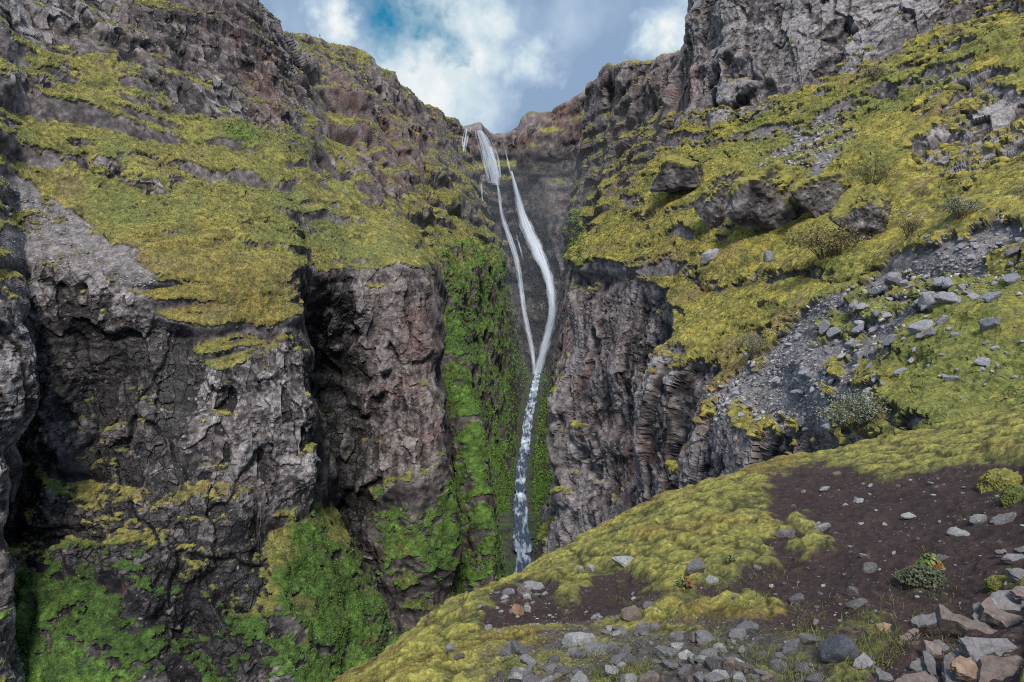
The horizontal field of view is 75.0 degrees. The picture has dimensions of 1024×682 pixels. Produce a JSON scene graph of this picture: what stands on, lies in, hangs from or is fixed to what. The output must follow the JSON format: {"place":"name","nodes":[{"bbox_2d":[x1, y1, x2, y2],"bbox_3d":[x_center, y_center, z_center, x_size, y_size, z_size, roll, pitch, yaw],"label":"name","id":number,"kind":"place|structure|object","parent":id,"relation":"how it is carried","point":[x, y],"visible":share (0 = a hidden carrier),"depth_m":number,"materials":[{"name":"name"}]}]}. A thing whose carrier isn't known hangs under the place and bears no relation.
{"place":"outdoors","nodes":[
{"label":"outdoors","id":0,"kind":"place"},
{"bbox_2d":[0,288,39,681],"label":"cliff","id":1,"kind":"structure","parent":0,"point":[19,394],"depth_m":100.43,"materials":[{"name":"stone"}]},
{"bbox_2d":[6,272,397,681],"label":"cliff","id":2,"kind":"structure","parent":0,"point":[111,349],"depth_m":120.63,"materials":[{"name":"stone"}]},
{"bbox_2d":[0,0,506,623],"bbox_3d":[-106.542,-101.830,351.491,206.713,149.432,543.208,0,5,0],"label":"hillside","id":3,"kind":"structure","parent":0,"point":[225,47],"depth_m":173.98,"materials":[{"name":"plant"}]},
{"bbox_2d":[0,175,154,289],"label":"scree","id":4,"kind":"structure","parent":3,"relation":"on","point":[45,241],"depth_m":126.19,"materials":[{"name":"gravel"}]},
{"bbox_2d":[305,258,463,638],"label":"cliff","id":5,"kind":"structure","parent":0,"point":[378,355],"depth_m":171.25,"materials":[{"name":"stone"}]},
{"bbox_2d":[260,0,687,133],"label":"sky","id":6,"kind":"structure","parent":0,"point":[492,63],"materials":[{"name":"white"}]},
{"bbox_2d":[438,252,528,591],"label":"cliff","id":7,"kind":"structure","parent":0,"point":[466,420],"depth_m":236.22,"materials":[{"name":"plant"}]},
{"bbox_2d":[1,117,528,681],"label":"herbage","id":8,"kind":"object","parent":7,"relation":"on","point":[503,475],"visible":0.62,"depth_m":165.20,"materials":[{"name":"green plant"}]},
{"bbox_2d":[459,371,546,592],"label":"riverbed","id":9,"kind":"structure","parent":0,"point":[506,525],"depth_m":276.85,"materials":[{"name":"stone"}]},
{"bbox_2d":[482,134,553,372],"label":"waterfall","id":10,"kind":"structure","parent":0,"point":[541,259],"depth_m":536.91,"materials":[{"name":"white liquid"}]},
{"bbox_2d":[462,90,585,372],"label":"cliff","id":11,"kind":"structure","parent":0,"point":[534,152],"depth_m":540.37,"materials":[{"name":"stone"}]},
{"bbox_2d":[513,372,540,572],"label":"stream","id":12,"kind":"structure","parent":0,"point":[522,543],"depth_m":270.20,"materials":[{"name":"liquid"}]},
{"bbox_2d":[531,43,689,559],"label":"cliff","id":13,"kind":"structure","parent":0,"point":[632,108],"depth_m":364.00,"materials":[{"name":"stone"}]},
{"bbox_2d":[530,115,770,558],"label":"herbage","id":14,"kind":"object","parent":13,"relation":"on","point":[543,399],"visible":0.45,"depth_m":295.51,"materials":[{"name":"green plant"}]},
{"bbox_2d":[333,403,1023,681],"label":"ground","id":15,"kind":"structure","parent":0,"point":[739,498],"depth_m":5.90,"materials":[{"name":"plant"}]},
{"bbox_2d":[500,641,511,655],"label":"stone","id":16,"kind":"object","parent":15,"relation":"on","point":[505,649],"visible":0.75,"depth_m":4.43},
{"bbox_2d":[509,604,523,615],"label":"stone","id":17,"kind":"object","parent":15,"relation":"on","point":[517,609],"visible":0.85,"depth_m":5.78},
{"bbox_2d":[508,667,526,681],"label":"stone","id":18,"kind":"object","parent":15,"relation":"on","point":[515,677],"visible":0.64,"depth_m":3.93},
{"bbox_2d":[510,640,528,654],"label":"stone","id":19,"kind":"object","parent":15,"relation":"on","point":[517,648],"visible":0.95,"depth_m":4.41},
{"bbox_2d":[519,654,536,664],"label":"stone","id":20,"kind":"object","parent":15,"relation":"on","point":[527,659],"visible":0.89,"depth_m":4.11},
{"bbox_2d":[522,673,539,681],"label":"stone","id":21,"kind":"object","parent":15,"relation":"on","point":[530,677],"visible":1,"depth_m":3.87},
{"bbox_2d":[522,581,544,589],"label":"stone","id":22,"kind":"object","parent":15,"relation":"on","point":[536,585],"visible":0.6,"depth_m":6.77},
{"bbox_2d":[541,662,556,675],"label":"stone","id":23,"kind":"object","parent":15,"relation":"on","point":[549,668],"visible":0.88,"depth_m":3.97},
{"bbox_2d":[555,665,572,675],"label":"stone","id":24,"kind":"object","parent":15,"relation":"on","point":[562,670],"visible":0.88,"depth_m":3.93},
{"bbox_2d":[561,632,594,646],"bbox_3d":[0.443,1.994,4.445,0.131,0.115,0.213,-4,7,-41],"label":"stone","id":25,"kind":"object","parent":15,"relation":"on","point":[572,639],"visible":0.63,"depth_m":4.42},
{"bbox_2d":[571,671,588,681],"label":"stone","id":26,"kind":"object","parent":15,"relation":"on","point":[579,676],"visible":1,"depth_m":3.77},
{"bbox_2d":[583,641,608,656],"bbox_3d":[0.541,1.958,4.197,0.174,0.091,0.180,4,6,38],"label":"stone","id":27,"kind":"object","parent":15,"relation":"on","point":[592,644],"visible":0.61,"depth_m":4.19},
{"bbox_2d":[604,665,618,675],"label":"stone","id":28,"kind":"object","parent":15,"relation":"on","point":[612,668],"visible":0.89,"depth_m":3.79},
{"bbox_2d":[612,556,633,566],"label":"stone","id":29,"kind":"object","parent":15,"relation":"on","point":[622,561],"visible":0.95,"depth_m":6.70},
{"bbox_2d":[618,645,631,656],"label":"stone","id":30,"kind":"object","parent":15,"relation":"on","point":[625,650],"visible":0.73,"depth_m":4.10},
{"bbox_2d":[621,605,642,621],"bbox_3d":[0.876,1.986,4.883,0.173,0.112,0.139,-1,5,-14],"label":"stone","id":31,"kind":"object","parent":15,"relation":"on","point":[631,613],"visible":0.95,"depth_m":4.84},
{"bbox_2d":[634,622,649,635],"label":"stone","id":32,"kind":"object","parent":15,"relation":"on","point":[642,626],"visible":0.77,"depth_m":4.50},
{"bbox_2d":[638,670,659,681],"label":"stone","id":33,"kind":"object","parent":15,"relation":"on","point":[652,676],"visible":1,"depth_m":3.66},
{"bbox_2d":[655,645,679,658],"bbox_3d":[0.919,1.854,3.935,0.142,0.074,0.095,0,5,-1],"label":"stone","id":34,"kind":"object","parent":15,"relation":"on","point":[665,651],"visible":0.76,"depth_m":3.93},
{"bbox_2d":[662,659,678,670],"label":"stone","id":35,"kind":"object","parent":15,"relation":"on","point":[669,665],"visible":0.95,"depth_m":3.77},
{"bbox_2d":[668,631,683,640],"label":"stone","id":36,"kind":"object","parent":15,"relation":"on","point":[672,635],"visible":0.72,"depth_m":4.21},
{"bbox_2d":[330,404,1023,681],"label":"moss","id":37,"kind":"object","parent":15,"relation":"on","point":[388,669],"visible":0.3,"depth_m":4.83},
{"bbox_2d":[674,575,693,588],"bbox_3d":[1.393,1.943,5.395,0.158,0.106,0.123,0,5,0],"label":"leafy plant","id":38,"kind":"object","parent":15,"relation":"on","point":[680,581],"visible":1,"depth_m":5.38,"materials":[{"name":"green plant"}]},
{"bbox_2d":[677,664,692,678],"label":"stone","id":39,"kind":"object","parent":15,"relation":"on","point":[684,671],"visible":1,"depth_m":3.65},
{"bbox_2d":[686,558,704,574],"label":"stone","id":40,"kind":"object","parent":15,"relation":"on","point":[696,565],"visible":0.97,"depth_m":5.64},
{"bbox_2d":[696,629,715,646],"bbox_3d":[1.192,1.823,4.088,0.132,0.089,0.146,1,5,12],"label":"stone","id":41,"kind":"object","parent":15,"relation":"on","point":[703,635],"visible":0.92,"depth_m":4.05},
{"bbox_2d":[699,648,718,656],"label":"stone","id":42,"kind":"object","parent":15,"relation":"on","point":[709,652],"visible":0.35,"depth_m":3.80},
{"bbox_2d":[704,657,721,671],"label":"stone","id":43,"kind":"object","parent":15,"relation":"on","point":[711,663],"visible":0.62,"depth_m":3.63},
{"bbox_2d":[705,672,727,681],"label":"stone","id":44,"kind":"object","parent":15,"relation":"on","point":[710,676],"visible":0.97,"depth_m":3.50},
{"bbox_2d":[414,468,1022,681],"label":"herbage","id":45,"kind":"object","parent":15,"relation":"on","point":[785,604],"visible":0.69,"depth_m":4.41,"materials":[{"name":"plant"}]},
{"bbox_2d":[722,657,736,669],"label":"stone","id":46,"kind":"object","parent":15,"relation":"on","point":[729,662],"visible":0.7,"depth_m":3.59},
{"bbox_2d":[502,533,966,681],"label":"grass","id":47,"kind":"structure","parent":15,"relation":"on","point":[616,677],"depth_m":3.79,"materials":[{"name":"plant"}]},
{"bbox_2d":[728,627,746,637],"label":"stone","id":48,"kind":"object","parent":15,"relation":"on","point":[737,632],"visible":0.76,"depth_m":4.04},
{"bbox_2d":[734,661,754,670],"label":"stone","id":49,"kind":"object","parent":15,"relation":"on","point":[741,666],"visible":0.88,"depth_m":3.56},
{"bbox_2d":[736,620,759,632],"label":"stone","id":50,"kind":"object","parent":15,"relation":"on","point":[749,626],"visible":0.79,"depth_m":4.06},
{"bbox_2d":[769,659,788,673],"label":"stone","id":51,"kind":"object","parent":15,"relation":"on","point":[774,664],"visible":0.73,"depth_m":3.46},
{"bbox_2d":[775,529,795,538],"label":"stone","id":52,"kind":"object","parent":15,"relation":"on","point":[786,533],"visible":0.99,"depth_m":6.56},
{"bbox_2d":[782,638,800,656],"bbox_3d":[1.537,1.694,3.668,0.140,0.097,0.088,-8,-1,-5],"label":"stone","id":53,"kind":"object","parent":15,"relation":"on","point":[791,647],"visible":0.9,"depth_m":3.65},
{"bbox_2d":[789,592,804,604],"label":"stone","id":54,"kind":"object","parent":15,"relation":"on","point":[798,598],"visible":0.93,"depth_m":4.67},
{"bbox_2d":[794,662,809,674],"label":"stone","id":55,"kind":"object","parent":15,"relation":"on","point":[806,669],"visible":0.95,"depth_m":3.42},
{"bbox_2d":[799,633,824,644],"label":"stone","id":56,"kind":"object","parent":15,"relation":"on","point":[807,639],"visible":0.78,"depth_m":3.71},
{"bbox_2d":[806,672,821,681],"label":"stone","id":57,"kind":"object","parent":15,"relation":"on","point":[814,677],"visible":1,"depth_m":3.29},
{"bbox_2d":[818,634,859,663],"bbox_3d":[1.664,1.590,3.433,0.191,0.140,0.233,-9,-12,-9],"label":"stone","id":58,"kind":"object","parent":15,"relation":"on","point":[836,648],"visible":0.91,"depth_m":3.38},
{"bbox_2d":[846,598,867,609],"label":"stone","id":59,"kind":"object","parent":15,"relation":"on","point":[858,602],"visible":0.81,"depth_m":4.21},
{"bbox_2d":[853,652,875,668],"bbox_3d":[1.700,1.562,3.236,0.114,0.075,0.068,-2,6,-22],"label":"rock slab","id":60,"kind":"object","parent":15,"relation":"on","point":[868,660],"visible":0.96,"depth_m":3.23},
{"bbox_2d":[859,562,877,572],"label":"stone","id":61,"kind":"object","parent":15,"relation":"on","point":[868,567],"visible":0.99,"depth_m":5.06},
{"bbox_2d":[874,667,893,681],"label":"rock slab","id":62,"kind":"object","parent":15,"relation":"on","point":[880,674],"visible":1,"depth_m":3.14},
{"bbox_2d":[894,670,937,681],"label":"rock slab","id":63,"kind":"object","parent":15,"relation":"on","point":[923,676],"visible":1,"depth_m":3.02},
{"bbox_2d":[908,655,923,671],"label":"rock slab","id":64,"kind":"object","parent":15,"relation":"on","point":[916,665],"visible":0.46,"depth_m":3.19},
{"bbox_2d":[893,564,947,587],"bbox_3d":[2.816,1.585,4.559,0.396,0.112,0.282,0,5,0],"label":"leafy plant","id":65,"kind":"object","parent":15,"relation":"on","point":[916,578],"visible":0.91,"depth_m":4.52,"materials":[{"name":"green plant"}]},
{"bbox_2d":[909,612,936,628],"bbox_3d":[2.309,1.571,3.727,0.163,0.100,0.076,0,5,0],"label":"rock slab","id":66,"kind":"object","parent":15,"relation":"on","point":[918,622],"visible":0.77,"depth_m":3.72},
{"bbox_2d":[920,649,936,674],"bbox_3d":[1.978,1.543,3.159,0.051,0.122,0.137,1,5,8],"label":"rock slab","id":67,"kind":"object","parent":15,"relation":"on","point":[928,662],"visible":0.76,"depth_m":3.16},
{"bbox_2d":[914,552,945,569],"bbox_3d":[2.919,1.547,4.658,0.231,0.138,0.160,0,5,0],"label":"leafy plant","id":68,"kind":"object","parent":15,"relation":"on","point":[932,561],"visible":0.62,"depth_m":4.64,"materials":[{"name":"green plant"}]},
{"bbox_2d":[921,639,941,659],"bbox_3d":[2.068,1.518,3.279,0.080,0.077,0.081,1,5,12],"label":"rock slab","id":69,"kind":"object","parent":15,"relation":"on","point":[935,650],"visible":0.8,"depth_m":3.27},
{"bbox_2d":[941,669,964,681],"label":"rock slab","id":70,"kind":"object","parent":15,"relation":"on","point":[947,676],"visible":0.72,"depth_m":2.98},
{"bbox_2d":[940,650,968,671],"bbox_3d":[2.070,1.498,3.097,0.166,0.113,0.098,0,5,0],"label":"rock slab","id":71,"kind":"object","parent":15,"relation":"on","point":[949,657],"visible":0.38,"depth_m":3.10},
{"bbox_2d":[947,527,969,535],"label":"stone","id":72,"kind":"object","parent":15,"relation":"on","point":[953,531],"visible":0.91,"depth_m":5.17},
{"bbox_2d":[950,656,978,681],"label":"rock slab","id":73,"kind":"object","parent":15,"relation":"on","point":[964,668],"visible":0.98,"depth_m":2.93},
{"bbox_2d":[935,604,997,637],"bbox_3d":[2.376,1.481,3.424,0.360,0.162,0.099,4,6,38],"label":"rock slab","id":74,"kind":"object","parent":15,"relation":"on","point":[959,625],"visible":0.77,"depth_m":3.46,"materials":[{"name":"stone"}]},
{"bbox_2d":[969,514,986,524],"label":"stone","id":75,"kind":"object","parent":15,"relation":"on","point":[975,519],"visible":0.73,"depth_m":5.37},
{"bbox_2d":[970,602,990,627],"bbox_3d":[2.493,1.477,3.479,0.113,0.154,0.222,-2,6,-24],"label":"rock slab","id":76,"kind":"object","parent":15,"relation":"on","point":[976,616],"visible":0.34,"depth_m":3.52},
{"bbox_2d":[978,597,1023,627],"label":"rock slab","id":77,"kind":"object","parent":76,"relation":"on","point":[991,614],"visible":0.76,"depth_m":3.45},
{"bbox_2d":[957,636,1016,665],"bbox_3d":[2.163,1.410,3.020,0.224,0.114,0.120,0,5,0],"label":"rock slab","id":78,"kind":"object","parent":15,"relation":"on","point":[976,648],"visible":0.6,"depth_m":3.02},
{"bbox_2d":[983,574,1005,591],"bbox_3d":[2.894,1.461,3.964,0.149,0.146,0.130,0,5,0],"label":"moss cushion","id":79,"kind":"object","parent":15,"relation":"on","point":[993,583],"visible":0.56,"depth_m":3.94,"materials":[{"name":"plant"}]},
{"bbox_2d":[976,468,1022,493],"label":"moss cushion","id":80,"kind":"object","parent":15,"relation":"on","point":[995,479],"visible":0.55,"depth_m":6.53,"materials":[{"name":"plant"}]},
{"bbox_2d":[977,655,1023,681],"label":"rock slab","id":81,"kind":"object","parent":15,"relation":"on","point":[990,667],"visible":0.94,"depth_m":2.88,"materials":[{"name":"stone"}]},
{"bbox_2d":[989,512,1016,524],"bbox_3d":[3.854,1.414,5.253,0.174,0.092,0.161,-15,-7,-12],"label":"stone","id":82,"kind":"object","parent":15,"relation":"on","point":[999,519],"visible":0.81,"depth_m":5.22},
{"bbox_2d":[990,590,1023,612],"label":"rock slab","id":83,"kind":"object","parent":15,"relation":"on","point":[1004,600],"visible":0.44,"depth_m":3.54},
{"bbox_2d":[1009,585,1023,600],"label":"rock slab","id":84,"kind":"object","parent":83,"relation":"on","point":[1017,592],"visible":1,"depth_m":3.52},
{"bbox_2d":[999,484,1023,507],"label":"moss cushion","id":85,"kind":"object","parent":15,"relation":"on","point":[1012,495],"visible":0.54,"depth_m":5.74,"materials":[{"name":"plant"}]},
{"bbox_2d":[999,553,1023,563],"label":"rock slab","id":86,"kind":"object","parent":15,"relation":"on","point":[1008,558],"visible":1,"depth_m":4.29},
{"bbox_2d":[1006,568,1023,581],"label":"rock slab","id":87,"kind":"object","parent":15,"relation":"on","point":[1015,574],"visible":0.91,"depth_m":3.85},
{"bbox_2d":[536,261,853,559],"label":"cliff","id":88,"kind":"structure","parent":0,"point":[627,407],"depth_m":104.65,"materials":[{"name":"stone"}]},
{"bbox_2d":[464,464,1023,681],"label":"gravel","id":89,"kind":"structure","parent":0,"point":[549,615],"depth_m":4.37,"materials":[{"name":"gravel"}]},
{"bbox_2d":[560,0,1023,479],"bbox_3d":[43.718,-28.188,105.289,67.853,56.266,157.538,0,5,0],"label":"hillside","id":90,"kind":"structure","parent":0,"point":[1000,112],"depth_m":80.80,"materials":[{"name":"plant"}]},
{"bbox_2d":[650,154,704,193],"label":"mossy boulder","id":91,"kind":"object","parent":90,"relation":"on","point":[675,173],"visible":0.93,"depth_m":108.81,"materials":[{"name":"stone"}]},
{"bbox_2d":[701,248,718,263],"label":"scree block","id":92,"kind":"object","parent":90,"relation":"on","point":[708,256],"depth_m":87.60,"materials":[{"name":"stone"}]},
{"bbox_2d":[694,161,746,225],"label":"mossy boulder","id":93,"kind":"object","parent":90,"relation":"on","point":[710,205],"visible":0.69,"depth_m":92.56,"materials":[{"name":"stone"}]},
{"bbox_2d":[725,330,769,354],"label":"shrub","id":94,"kind":"object","parent":90,"relation":"on","point":[753,345],"visible":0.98,"depth_m":58.89,"materials":[{"name":"green plant"}]},
{"bbox_2d":[724,160,804,232],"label":"mossy boulder","id":95,"kind":"object","parent":90,"relation":"on","point":[760,200],"visible":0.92,"depth_m":84.27,"materials":[{"name":"stone"}]},
{"bbox_2d":[790,170,850,217],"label":"mossy boulder","id":96,"kind":"object","parent":90,"relation":"on","point":[818,195],"visible":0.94,"depth_m":80.03,"materials":[{"name":"stone"}]},
{"bbox_2d":[786,219,873,259],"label":"shrub","id":97,"kind":"object","parent":90,"relation":"on","point":[818,243],"visible":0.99,"depth_m":61.88,"materials":[{"name":"green plant"}]},
{"bbox_2d":[812,385,897,433],"bbox_3d":[17.839,3.488,34.389,4.839,2.563,3.800,0,5,0],"label":"shrub","id":98,"kind":"object","parent":90,"relation":"on","point":[861,407],"visible":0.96,"depth_m":34.11,"materials":[{"name":"green plant"}]},
{"bbox_2d":[828,183,891,240],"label":"mossy boulder","id":99,"kind":"object","parent":90,"relation":"on","point":[867,208],"visible":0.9,"depth_m":63.18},
{"bbox_2d":[698,106,1023,433],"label":"scree","id":100,"kind":"structure","parent":90,"relation":"on","point":[788,366],"depth_m":49.78,"materials":[{"name":"gravel"}]},
{"bbox_2d":[789,388,804,399],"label":"scree block","id":101,"kind":"object","parent":100,"relation":"on","point":[798,394],"depth_m":46.93,"materials":[{"name":"stone"}]},
{"bbox_2d":[818,319,829,334],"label":"scree stone","id":102,"kind":"object","parent":100,"relation":"on","point":[824,326],"visible":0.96,"depth_m":50.36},
{"bbox_2d":[826,327,840,337],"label":"scree stone","id":103,"kind":"object","parent":100,"relation":"on","point":[832,332],"visible":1,"depth_m":48.31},
{"bbox_2d":[884,272,901,285],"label":"scree block","id":104,"kind":"object","parent":100,"relation":"on","point":[895,278],"depth_m":47.58,"materials":[{"name":"stone"}]},
{"bbox_2d":[839,153,902,186],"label":"shrub","id":105,"kind":"object","parent":90,"relation":"on","point":[871,172],"visible":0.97,"depth_m":77.02,"materials":[{"name":"green plant"}]},
{"bbox_2d":[857,61,893,81],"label":"shrub","id":106,"kind":"object","parent":90,"relation":"on","point":[870,74],"visible":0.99,"depth_m":102.67,"materials":[{"name":"green plant"}]},
{"bbox_2d":[882,334,897,347],"bbox_3d":[21.713,0.003,38.251,0.688,0.868,0.734,-4,7,-41],"label":"scree block","id":107,"kind":"object","parent":90,"relation":"on","point":[888,340],"depth_m":38.09,"materials":[{"name":"stone"}]},
{"bbox_2d":[890,214,927,237],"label":"shrub","id":108,"kind":"object","parent":90,"relation":"on","point":[912,225],"visible":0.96,"depth_m":50.73,"materials":[{"name":"green plant"}]},
{"bbox_2d":[917,291,935,308],"bbox_3d":[24.029,-2.434,38.561,1.186,0.909,0.836,-28,7,-15],"label":"scree block","id":109,"kind":"object","parent":90,"relation":"on","point":[927,299],"depth_m":38.34,"materials":[{"name":"stone"}]},
{"bbox_2d":[682,0,1018,110],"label":"cliff","id":110,"kind":"structure","parent":0,"point":[731,44],"depth_m":123.21,"materials":[{"name":"stone"}]},
{"bbox_2d":[908,156,1023,429],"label":"hillside","id":111,"kind":"structure","parent":0,"point":[967,380],"depth_m":33.29,"materials":[{"name":"plant"}]},
{"bbox_2d":[907,320,935,334],"bbox_3d":[22.242,-0.782,36.257,1.394,0.641,0.935,-26,12,30],"label":"scree block","id":112,"kind":"object","parent":111,"relation":"on","point":[918,326],"depth_m":36.12,"materials":[{"name":"stone"}]},
{"bbox_2d":[933,291,959,303],"bbox_3d":[24.438,-2.404,37.535,1.275,0.778,0.770,4,6,34],"label":"scree block","id":113,"kind":"object","parent":111,"relation":"on","point":[944,297],"depth_m":37.34,"materials":[{"name":"stone"}]},
{"bbox_2d":[924,192,992,218],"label":"shrub","id":114,"kind":"object","parent":111,"relation":"on","point":[955,205],"visible":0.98,"depth_m":46.34,"materials":[{"name":"green plant"}]},
{"bbox_2d":[974,357,989,366],"bbox_3d":[21.988,0.967,31.193,0.412,0.436,0.605,-3,6,-29],"label":"scree block","id":115,"kind":"object","parent":111,"relation":"on","point":[983,361],"depth_m":31.07,"materials":[{"name":"stone"}]},
{"bbox_2d":[978,317,1001,330],"bbox_3d":[23.523,-0.814,32.739,0.687,0.813,1.007,-5,7,-42],"label":"scree block","id":116,"kind":"object","parent":111,"relation":"on","point":[989,323],"depth_m":32.56,"materials":[{"name":"stone"}]},
{"bbox_2d":[981,291,1002,302],"bbox_3d":[24.576,-2.240,34.263,0.910,0.643,0.642,0,5,0],"label":"scree block","id":117,"kind":"object","parent":111,"relation":"on","point":[988,297],"depth_m":34.03,"materials":[{"name":"stone"}]},
{"bbox_2d":[1002,273,1019,285],"bbox_3d":[27.598,-3.353,36.984,1.416,0.760,0.938,-6,15,-16],"label":"scree block","id":118,"kind":"object","parent":111,"relation":"on","point":[1011,279],"depth_m":36.64,"materials":[{"name":"stone"}]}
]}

